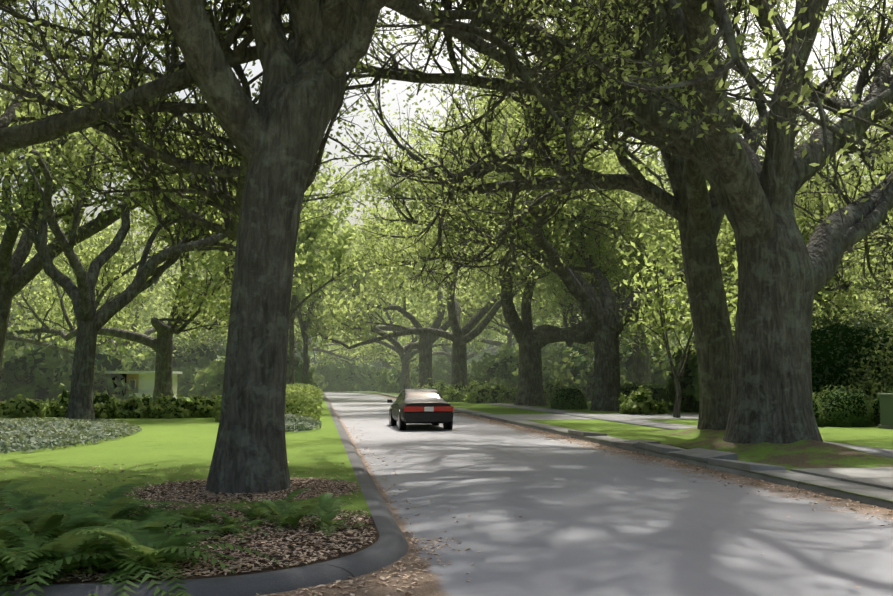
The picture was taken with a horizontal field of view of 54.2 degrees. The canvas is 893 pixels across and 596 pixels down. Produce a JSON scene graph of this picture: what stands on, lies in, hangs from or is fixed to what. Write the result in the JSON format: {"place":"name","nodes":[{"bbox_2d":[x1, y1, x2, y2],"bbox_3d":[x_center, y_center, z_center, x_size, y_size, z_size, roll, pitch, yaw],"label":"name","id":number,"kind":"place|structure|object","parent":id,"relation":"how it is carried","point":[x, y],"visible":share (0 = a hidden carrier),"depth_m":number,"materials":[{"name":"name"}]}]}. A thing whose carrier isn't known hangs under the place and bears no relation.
{"place":"outdoors","nodes":[
{"label":"outdoors","id":0,"kind":"place"},
{"bbox_2d":[0,395,378,585],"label":"lawn","id":1,"kind":"structure","parent":0,"point":[187,445],"depth_m":14.71,"materials":[{"name":"green plant"}]},
{"bbox_2d":[0,394,45,418],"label":"shrub","id":2,"kind":"object","parent":1,"relation":"on","point":[17,407],"visible":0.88,"depth_m":31.45,"materials":[{"name":"green plant"}]},
{"bbox_2d":[8,189,79,350],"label":"oak tree","id":3,"kind":"object","parent":1,"relation":"on","point":[33,289],"visible":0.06,"depth_m":74.28,"materials":[{"name":"green plant"}]},
{"bbox_2d":[6,314,130,369],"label":"tree","id":4,"kind":"object","parent":1,"relation":"on","point":[35,334],"depth_m":72.41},
{"bbox_2d":[43,383,97,416],"bbox_3d":[-15.273,4.120,35.387,2.559,1.347,2.390,1,-5,-8],"label":"shrub","id":5,"kind":"object","parent":1,"relation":"on","point":[56,409],"visible":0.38,"depth_m":34.69,"materials":[{"name":"green plant"}]},
{"bbox_2d":[0,417,141,453],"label":"ground cover shrub","id":6,"kind":"object","parent":1,"relation":"on","point":[27,434],"visible":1,"depth_m":20.51,"materials":[{"name":"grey plant"}]},
{"bbox_2d":[0,324,148,400],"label":"understorey shrub","id":7,"kind":"object","parent":1,"relation":"on","point":[42,373],"visible":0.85,"depth_m":61.02,"materials":[{"name":"plant"}]},
{"bbox_2d":[0,159,152,359],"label":"oak tree","id":8,"kind":"object","parent":1,"relation":"on","point":[116,322],"visible":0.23,"depth_m":53.23,"materials":[{"name":"green plant"}]},
{"bbox_2d":[9,208,179,334],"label":"treeline shrub","id":9,"kind":"object","parent":1,"relation":"on","point":[44,278],"visible":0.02,"depth_m":159.72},
{"bbox_2d":[93,392,120,418],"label":"shrub","id":10,"kind":"object","parent":1,"relation":"on","point":[105,407],"visible":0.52,"depth_m":33.28,"materials":[{"name":"green plant"}]},
{"bbox_2d":[13,232,214,350],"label":"oak tree","id":11,"kind":"object","parent":1,"relation":"on","point":[159,308],"visible":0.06,"depth_m":92.20,"materials":[{"name":"green plant"}]},
{"bbox_2d":[8,194,229,359],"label":"oak tree","id":12,"kind":"object","parent":1,"relation":"on","point":[144,295],"visible":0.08,"depth_m":66.14,"materials":[{"name":"green plant"}]},
{"bbox_2d":[113,394,153,417],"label":"shrub","id":13,"kind":"object","parent":1,"relation":"on","point":[132,407],"visible":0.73,"depth_m":33.62,"materials":[{"name":"green plant"}]},
{"bbox_2d":[97,371,181,400],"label":"house","id":14,"kind":"structure","parent":1,"relation":"on","point":[144,382],"depth_m":63.20,"materials":[{"name":"white"}]},
{"bbox_2d":[0,118,306,403],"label":"oak tree","id":15,"kind":"object","parent":1,"relation":"on","point":[161,345],"visible":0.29,"depth_m":43.21,"materials":[{"name":"green plant"}]},
{"bbox_2d":[100,333,226,396],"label":"understorey shrub","id":16,"kind":"object","parent":1,"relation":"on","point":[190,367],"visible":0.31,"depth_m":79.15,"materials":[{"name":"plant"}]},
{"bbox_2d":[0,0,335,402],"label":"oak tree","id":17,"kind":"object","parent":1,"relation":"on","point":[16,277],"visible":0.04,"depth_m":37.19,"materials":[{"name":"green plant"}]},
{"bbox_2d":[140,392,199,418],"bbox_3d":[-10.667,4.157,33.932,1.993,1.000,2.210,-5,-7,42],"label":"shrub","id":18,"kind":"object","parent":1,"relation":"on","point":[167,408],"visible":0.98,"depth_m":33.48,"materials":[{"name":"green plant"}]},
{"bbox_2d":[0,480,370,595],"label":"ferns","id":19,"kind":"object","parent":1,"relation":"on","point":[50,541],"visible":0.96,"depth_m":7.00,"materials":[{"name":"green plant"}]},
{"bbox_2d":[150,241,221,349],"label":"oak tree","id":20,"kind":"object","parent":1,"relation":"on","point":[169,303],"depth_m":113.33,"materials":[{"name":"green plant"}]},
{"bbox_2d":[0,51,376,419],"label":"oak tree","id":21,"kind":"object","parent":1,"relation":"on","point":[91,322],"visible":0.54,"depth_m":32.11,"materials":[{"name":"green plant"}]},
{"bbox_2d":[187,394,220,417],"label":"shrub","id":22,"kind":"object","parent":1,"relation":"on","point":[201,406],"visible":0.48,"depth_m":34.11,"materials":[{"name":"green plant"}]},
{"bbox_2d":[183,265,231,319],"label":"young tree","id":23,"kind":"object","parent":1,"relation":"on","point":[216,294],"depth_m":64.22,"materials":[{"name":"green plant"}]},
{"bbox_2d":[118,253,301,361],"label":"oak tree","id":24,"kind":"object","parent":1,"relation":"on","point":[181,335],"visible":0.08,"depth_m":81.66,"materials":[{"name":"green plant"}]},
{"bbox_2d":[0,0,456,230],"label":"oak tree","id":25,"kind":"object","parent":1,"relation":"on","point":[54,127],"visible":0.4,"depth_m":14.17,"materials":[{"name":"green plant"}]},
{"bbox_2d":[127,244,354,365],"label":"treeline shrub","id":26,"kind":"object","parent":1,"relation":"on","point":[310,353],"visible":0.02,"depth_m":163.40,"materials":[{"name":"plant"}]},
{"bbox_2d":[150,193,355,304],"bbox_3d":[-12.733,-0.885,57.173,13.216,16.226,8.255,1,-5,-8],"label":"young tree","id":27,"kind":"object","parent":1,"relation":"on","point":[350,208],"visible":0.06,"depth_m":56.14,"materials":[{"name":"green plant"}]},
{"bbox_2d":[189,353,319,396],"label":"understorey shrub","id":28,"kind":"object","parent":1,"relation":"on","point":[207,383],"visible":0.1,"depth_m":70.09,"materials":[{"name":"plant"}]},
{"bbox_2d":[208,343,317,398],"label":"understorey shrub","id":29,"kind":"object","parent":1,"relation":"on","point":[298,374],"visible":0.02,"depth_m":66.49,"materials":[{"name":"plant"}]},
{"bbox_2d":[212,388,321,421],"bbox_3d":[-6.605,3.913,32.526,3.926,1.220,6.766,1,-5,-8],"label":"bush","id":30,"kind":"object","parent":1,"relation":"on","point":[298,401],"visible":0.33,"depth_m":30.86,"materials":[{"name":"green plant"}]},
{"bbox_2d":[156,533,378,580],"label":"mulch bed","id":31,"kind":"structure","parent":1,"relation":"on","point":[340,553],"depth_m":7.27,"materials":[{"name":"brown wood"}]},
{"bbox_2d":[286,386,318,402],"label":"hedge","id":32,"kind":"object","parent":1,"relation":"on","point":[294,388],"depth_m":36.64,"materials":[{"name":"green plant"}]},
{"bbox_2d":[287,382,317,388],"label":"hedge","id":33,"kind":"object","parent":1,"relation":"on","point":[297,383],"visible":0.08,"depth_m":57.53,"materials":[{"name":"green plant"}]},
{"bbox_2d":[285,413,321,431],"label":"ground cover shrub","id":34,"kind":"object","parent":1,"relation":"on","point":[296,423],"visible":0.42,"depth_m":25.45,"materials":[{"name":"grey plant"}]},
{"bbox_2d":[286,384,322,409],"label":"hedge","id":35,"kind":"object","parent":1,"relation":"on","point":[312,388],"visible":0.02,"depth_m":42.37,"materials":[{"name":"green plant"}]},
{"bbox_2d":[211,167,406,316],"bbox_3d":[-8.970,-1.058,52.134,10.094,15.622,11.008,4,-7,-38],"label":"young tree","id":36,"kind":"object","parent":1,"relation":"on","point":[309,255],"visible":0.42,"depth_m":51.26,"materials":[{"name":"green plant"}]},
{"bbox_2d":[287,288,332,354],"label":"young tree","id":37,"kind":"object","parent":1,"relation":"on","point":[306,308],"visible":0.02,"depth_m":76.53,"materials":[{"name":"green plant"}]},
{"bbox_2d":[298,384,322,403],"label":"hedge","id":38,"kind":"object","parent":1,"relation":"on","point":[321,396],"visible":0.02,"depth_m":52.16,"materials":[{"name":"green plant"}]},
{"bbox_2d":[288,161,339,383],"bbox_3d":[-10.957,-1.649,59.106,8.028,18.112,6.857,1,-5,-8],"label":"young tree","id":39,"kind":"object","parent":1,"relation":"on","point":[292,345],"visible":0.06,"depth_m":58.89,"materials":[{"name":"green plant"}]},
{"bbox_2d":[290,212,346,378],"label":"young tree","id":40,"kind":"object","parent":1,"relation":"on","point":[304,325],"visible":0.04,"depth_m":66.90,"materials":[{"name":"green plant"}]},
{"bbox_2d":[0,0,881,493],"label":"oak tree","id":41,"kind":"object","parent":1,"relation":"on","point":[278,136],"visible":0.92,"depth_m":12.64,"materials":[{"name":"brown plant"}]},
{"bbox_2d":[7,415,479,585],"bbox_3d":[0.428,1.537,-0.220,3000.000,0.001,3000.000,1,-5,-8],"label":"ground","id":42,"kind":"structure","parent":0,"point":[199,578],"depth_m":6.86,"materials":[{"name":"brown soil"}]},
{"bbox_2d":[568,430,785,471],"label":"heaved kerb stones","id":43,"kind":"object","parent":42,"relation":"on","point":[723,459],"visible":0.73,"depth_m":16.31,"materials":[{"name":"concrete"}]},
{"bbox_2d":[256,543,436,595],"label":"corner road","id":44,"kind":"structure","parent":0,"point":[424,586],"depth_m":6.59,"materials":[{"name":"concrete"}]},
{"bbox_2d":[382,594,437,595],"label":"side street road","id":45,"kind":"structure","parent":0,"point":[417,595],"depth_m":6.29,"materials":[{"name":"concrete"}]},
{"bbox_2d":[0,0,892,297],"label":"sky","id":46,"kind":"structure","parent":0,"point":[400,86],"materials":[{"name":"white"}]},
{"bbox_2d":[480,413,698,422],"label":"drive pavement","id":47,"kind":"structure","parent":0,"point":[505,418],"depth_m":34.95,"materials":[{"name":"concrete"}]},
{"bbox_2d":[323,392,892,595],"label":"road","id":48,"kind":"structure","parent":0,"point":[581,526],"depth_m":9.51,"materials":[{"name":"asphalt"}]},
{"bbox_2d":[0,393,408,595],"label":"kerb","id":49,"kind":"structure","parent":48,"relation":"on","point":[389,546],"depth_m":6.62,"materials":[{"name":"concrete"}]},
{"bbox_2d":[323,391,489,416],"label":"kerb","id":50,"kind":"structure","parent":48,"relation":"on","point":[468,411],"depth_m":43.57,"materials":[{"name":"concrete"}]},
{"bbox_2d":[387,385,453,429],"bbox_3d":[-0.884,3.553,28.436,1.932,1.469,4.366,1,-5,-9],"label":"car","id":51,"kind":"object","parent":48,"relation":"on","point":[422,406],"visible":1,"depth_m":26.55,"materials":[{"name":"paint"}]},
{"bbox_2d":[1,414,892,595],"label":"fallen leaves","id":52,"kind":"object","parent":48,"relation":"on","point":[263,543],"visible":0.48,"depth_m":8.38,"materials":[{"name":"brown plant"}]},
{"bbox_2d":[507,420,892,509],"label":"kerb","id":53,"kind":"structure","parent":48,"relation":"on","point":[864,490],"depth_m":13.09,"materials":[{"name":"concrete"}]},
{"bbox_2d":[333,391,892,500],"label":"verge lawn","id":54,"kind":"structure","parent":0,"point":[873,436],"depth_m":25.84,"materials":[{"name":"green plant"}]},
{"bbox_2d":[208,321,341,350],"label":"oak tree","id":55,"kind":"object","parent":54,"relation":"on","point":[297,342],"depth_m":129.63,"materials":[{"name":"green plant"}]},
{"bbox_2d":[300,357,382,390],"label":"tall hedge","id":56,"kind":"object","parent":54,"relation":"on","point":[353,378],"visible":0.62,"depth_m":117.60,"materials":[{"name":"plant"}]},
{"bbox_2d":[313,310,401,373],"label":"tree","id":57,"kind":"object","parent":54,"relation":"on","point":[376,364],"visible":0.08,"depth_m":172.63,"materials":[{"name":"plant"}]},
{"bbox_2d":[220,160,496,388],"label":"oak tree","id":58,"kind":"object","parent":54,"relation":"on","point":[423,346],"visible":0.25,"depth_m":76.87,"materials":[{"name":"green plant"}]},
{"bbox_2d":[294,298,437,363],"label":"oak tree","id":59,"kind":"object","parent":54,"relation":"on","point":[310,340],"depth_m":126.09,"materials":[{"name":"green plant"}]},
{"bbox_2d":[310,280,437,368],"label":"oak tree","id":60,"kind":"object","parent":54,"relation":"on","point":[385,363],"visible":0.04,"depth_m":112.83,"materials":[{"name":"green plant"}]},
{"bbox_2d":[311,221,498,391],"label":"oak tree","id":61,"kind":"object","parent":54,"relation":"on","point":[408,355],"visible":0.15,"depth_m":91.89,"materials":[{"name":"green plant"}]},
{"bbox_2d":[384,335,448,376],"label":"young tree","id":62,"kind":"object","parent":54,"relation":"on","point":[400,361],"visible":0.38,"depth_m":100.04,"materials":[{"name":"green plant"}]},
{"bbox_2d":[287,129,556,388],"bbox_3d":[0.939,-2.775,67.073,22.962,22.405,20.986,4,-7,-36],"label":"oak tree","id":63,"kind":"object","parent":54,"relation":"on","point":[460,338],"visible":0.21,"depth_m":64.33,"materials":[{"name":"green plant"}]},
{"bbox_2d":[371,355,474,392],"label":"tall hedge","id":64,"kind":"object","parent":54,"relation":"on","point":[388,382],"visible":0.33,"depth_m":104.59,"materials":[{"name":"plant"}]},
{"bbox_2d":[415,378,450,393],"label":"azalea shrub","id":65,"kind":"object","parent":54,"relation":"on","point":[437,386],"visible":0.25,"depth_m":69.59,"materials":[{"name":"green plant"}]},
{"bbox_2d":[353,268,515,383],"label":"oak tree","id":66,"kind":"object","parent":54,"relation":"on","point":[376,347],"visible":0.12,"depth_m":98.12,"materials":[{"name":"green plant"}]},
{"bbox_2d":[385,315,506,361],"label":"oak tree","id":67,"kind":"object","parent":54,"relation":"on","point":[438,348],"visible":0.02,"depth_m":134.24,"materials":[{"name":"green plant"}]},
{"bbox_2d":[441,382,473,401],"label":"azalea shrub","id":68,"kind":"object","parent":54,"relation":"on","point":[455,393],"visible":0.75,"depth_m":59.38,"materials":[{"name":"green plant"}]},
{"bbox_2d":[375,293,564,370],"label":"treeline shrub","id":69,"kind":"object","parent":54,"relation":"on","point":[477,356],"visible":0.02,"depth_m":157.31,"materials":[{"name":"plant"}]},
{"bbox_2d":[468,380,493,390],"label":"azalea shrub","id":70,"kind":"object","parent":54,"relation":"on","point":[474,384],"visible":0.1,"depth_m":64.32,"materials":[{"name":"green plant"}]},
{"bbox_2d":[389,204,581,349],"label":"oak tree","id":71,"kind":"object","parent":54,"relation":"on","point":[435,307],"visible":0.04,"depth_m":84.89,"materials":[{"name":"green plant"}]},
{"bbox_2d":[462,382,510,402],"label":"azalea shrub","id":72,"kind":"object","parent":54,"relation":"on","point":[487,394],"visible":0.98,"depth_m":55.70,"materials":[{"name":"green plant"}]},
{"bbox_2d":[494,379,517,401],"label":"azalea shrub","id":73,"kind":"object","parent":54,"relation":"on","point":[511,393],"visible":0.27,"depth_m":57.53,"materials":[{"name":"green plant"}]},
{"bbox_2d":[467,344,557,387],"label":"tall hedge","id":74,"kind":"object","parent":54,"relation":"on","point":[504,368],"visible":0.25,"depth_m":70.56,"materials":[{"name":"plant"}]},
{"bbox_2d":[543,377,577,403],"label":"azalea shrub","id":75,"kind":"object","parent":54,"relation":"on","point":[549,388],"visible":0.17,"depth_m":54.34,"materials":[{"name":"green plant"}]},
{"bbox_2d":[435,271,688,350],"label":"oak tree","id":76,"kind":"object","parent":54,"relation":"on","point":[545,314],"visible":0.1,"depth_m":68.91,"materials":[{"name":"green plant"}]},
{"bbox_2d":[550,384,588,408],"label":"bush","id":77,"kind":"object","parent":54,"relation":"on","point":[569,398],"visible":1,"depth_m":43.88,"materials":[{"name":"green plant"}]},
{"bbox_2d":[250,0,892,443],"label":"oak tree","id":78,"kind":"object","parent":54,"relation":"on","point":[784,274],"visible":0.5,"depth_m":17.77,"materials":[{"name":"brown plant"}]},
{"bbox_2d":[491,319,663,363],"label":"tree","id":79,"kind":"object","parent":54,"relation":"on","point":[549,349],"visible":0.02,"depth_m":82.75,"materials":[{"name":"plant"}]},
{"bbox_2d":[339,41,853,405],"bbox_3d":[5.491,-4.027,50.172,23.000,21.712,28.153,1,-5,-8],"label":"oak tree","id":80,"kind":"object","parent":54,"relation":"on","point":[531,343],"visible":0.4,"depth_m":46.86,"materials":[{"name":"green plant"}]},
{"bbox_2d":[500,292,694,346],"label":"treeline shrub","id":81,"kind":"object","parent":54,"relation":"on","point":[579,313],"depth_m":157.51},
{"bbox_2d":[512,336,686,400],"bbox_3d":[12.760,4.430,64.075,14.353,6.129,10.753,1,-5,-8],"label":"tall hedge","id":82,"kind":"object","parent":54,"relation":"on","point":[578,367],"visible":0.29,"depth_m":61.58,"materials":[{"name":"plant"}]},
{"bbox_2d":[343,55,892,410],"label":"oak tree","id":83,"kind":"object","parent":54,"relation":"on","point":[606,323],"visible":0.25,"depth_m":41.78,"materials":[{"name":"green plant"}]},
{"bbox_2d":[347,0,892,429],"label":"oak tree","id":84,"kind":"object","parent":54,"relation":"on","point":[692,206],"visible":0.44,"depth_m":23.58,"materials":[{"name":"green plant"}]},
{"bbox_2d":[539,198,731,347],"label":"oak tree","id":85,"kind":"object","parent":54,"relation":"on","point":[682,341],"depth_m":81.66,"materials":[{"name":"green plant"}]},
{"bbox_2d":[618,386,670,414],"bbox_3d":[8.493,4.407,37.778,2.145,1.227,2.110,1,-5,-8],"label":"azalea shrub","id":86,"kind":"object","parent":54,"relation":"on","point":[642,401],"visible":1,"depth_m":37.17,"materials":[{"name":"green plant"}]},
{"bbox_2d":[621,381,668,409],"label":"bush","id":87,"kind":"object","parent":54,"relation":"on","point":[627,390],"visible":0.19,"depth_m":42.93,"materials":[{"name":"green plant"}]},
{"bbox_2d":[427,123,886,386],"bbox_3d":[12.653,-3.617,57.065,24.749,22.184,22.619,3,-6,-25],"label":"oak tree","id":88,"kind":"object","parent":54,"relation":"on","point":[641,368],"visible":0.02,"depth_m":57.71,"materials":[{"name":"green plant"}]},
{"bbox_2d":[639,336,696,388],"bbox_3d":[17.982,3.012,49.065,13.022,6.128,8.174,1,-5,-8],"label":"foliage","id":89,"kind":"object","parent":54,"relation":"on","point":[655,349],"depth_m":50.55,"materials":[{"name":"plant"}]},
{"bbox_2d":[616,223,737,416],"bbox_3d":[9.582,1.082,33.971,6.218,7.849,5.702,1,-5,-8],"label":"young tree","id":90,"kind":"object","parent":54,"relation":"on","point":[661,304],"visible":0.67,"depth_m":34.22,"materials":[{"name":"green plant"}]},
{"bbox_2d":[652,427,725,438],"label":"grass","id":91,"kind":"structure","parent":54,"relation":"on","point":[694,432],"depth_m":22.91,"materials":[{"name":"green plant"}]},
{"bbox_2d":[658,323,735,411],"bbox_3d":[13.501,3.154,41.457,7.299,4.414,7.372,1,-5,-8],"label":"tall hedge","id":92,"kind":"object","parent":54,"relation":"on","point":[690,391],"visible":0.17,"depth_m":40.54,"materials":[{"name":"plant"}]},
{"bbox_2d":[666,239,737,330],"bbox_3d":[10.940,1.093,32.086,5.692,7.474,4.662,3,-6,-25],"label":"young tree","id":93,"kind":"object","parent":54,"relation":"on","point":[730,308],"visible":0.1,"depth_m":31.10,"materials":[{"name":"green plant"}]},
{"bbox_2d":[648,0,892,332],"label":"oak tree","id":94,"kind":"object","parent":54,"relation":"on","point":[833,209],"visible":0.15,"depth_m":35.58,"materials":[{"name":"green plant"}]},
{"bbox_2d":[664,437,892,467],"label":"grass","id":95,"kind":"structure","parent":54,"relation":"on","point":[807,453],"depth_m":15.86,"materials":[{"name":"green plant"}]},
{"bbox_2d":[725,144,892,329],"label":"oak tree","id":96,"kind":"object","parent":54,"relation":"on","point":[878,308],"visible":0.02,"depth_m":49.09,"materials":[{"name":"green plant"}]},
{"bbox_2d":[733,303,892,407],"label":"tall clipped hedge","id":97,"kind":"object","parent":54,"relation":"on","point":[833,348],"visible":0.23,"depth_m":32.53,"materials":[{"name":"green plant"}]},
{"bbox_2d":[812,391,825,426],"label":"bush","id":98,"kind":"object","parent":54,"relation":"on","point":[819,416],"visible":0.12,"depth_m":27.35,"materials":[{"name":"green plant"}]},
{"bbox_2d":[816,383,874,426],"bbox_3d":[12.733,3.412,28.036,1.756,1.374,1.728,1,-5,-8],"label":"bush","id":99,"kind":"object","parent":54,"relation":"on","point":[845,409],"visible":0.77,"depth_m":27.43,"materials":[{"name":"green plant"}]},
{"bbox_2d":[828,179,892,327],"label":"oak tree","id":100,"kind":"object","parent":54,"relation":"on","point":[884,273],"visible":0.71,"depth_m":30.72,"materials":[{"name":"green plant"}]},
{"bbox_2d":[841,310,889,327],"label":"foliage","id":101,"kind":"object","parent":54,"relation":"on","point":[861,321],"visible":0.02,"depth_m":49.76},
{"bbox_2d":[842,321,892,414],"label":"tall clipped hedge","id":102,"kind":"object","parent":54,"relation":"on","point":[881,366],"visible":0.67,"depth_m":29.26,"materials":[{"name":"green plant"}]},
{"bbox_2d":[867,386,892,425],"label":"bush","id":103,"kind":"object","parent":54,"relation":"on","point":[875,405],"visible":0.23,"depth_m":27.98,"materials":[{"name":"green plant"}]},
{"bbox_2d":[878,393,892,428],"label":"utility cabinet","id":104,"kind":"object","parent":54,"relation":"on","point":[886,409],"visible":1,"depth_m":26.45,"materials":[{"name":"green metal"}]},
{"bbox_2d":[483,403,892,457],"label":"pavement","id":105,"kind":"structure","parent":0,"point":[871,450],"depth_m":30.18,"materials":[{"name":"concrete"}]},
{"bbox_2d":[790,467,892,489],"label":"driveway","id":106,"kind":"structure","parent":0,"point":[879,477],"depth_m":13.16,"materials":[{"name":"concrete"}]},
{"label":"verge lawn","id":107,"kind":"structure","parent":0,"visible":0},
{"bbox_2d":[48,332,192,355],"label":"foliage","id":108,"kind":"object","parent":107,"relation":"on","point":[139,351],"visible":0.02,"depth_m":93.24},
{"bbox_2d":[194,217,397,363],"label":"oak tree","id":109,"kind":"object","parent":107,"relation":"on","point":[318,349],"visible":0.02,"depth_m":106.21,"materials":[{"name":"green plant"}]},
{"bbox_2d":[298,360,327,389],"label":"understorey shrub","id":110,"kind":"object","parent":107,"relation":"on","point":[319,380],"visible":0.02,"depth_m":104.45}
]}

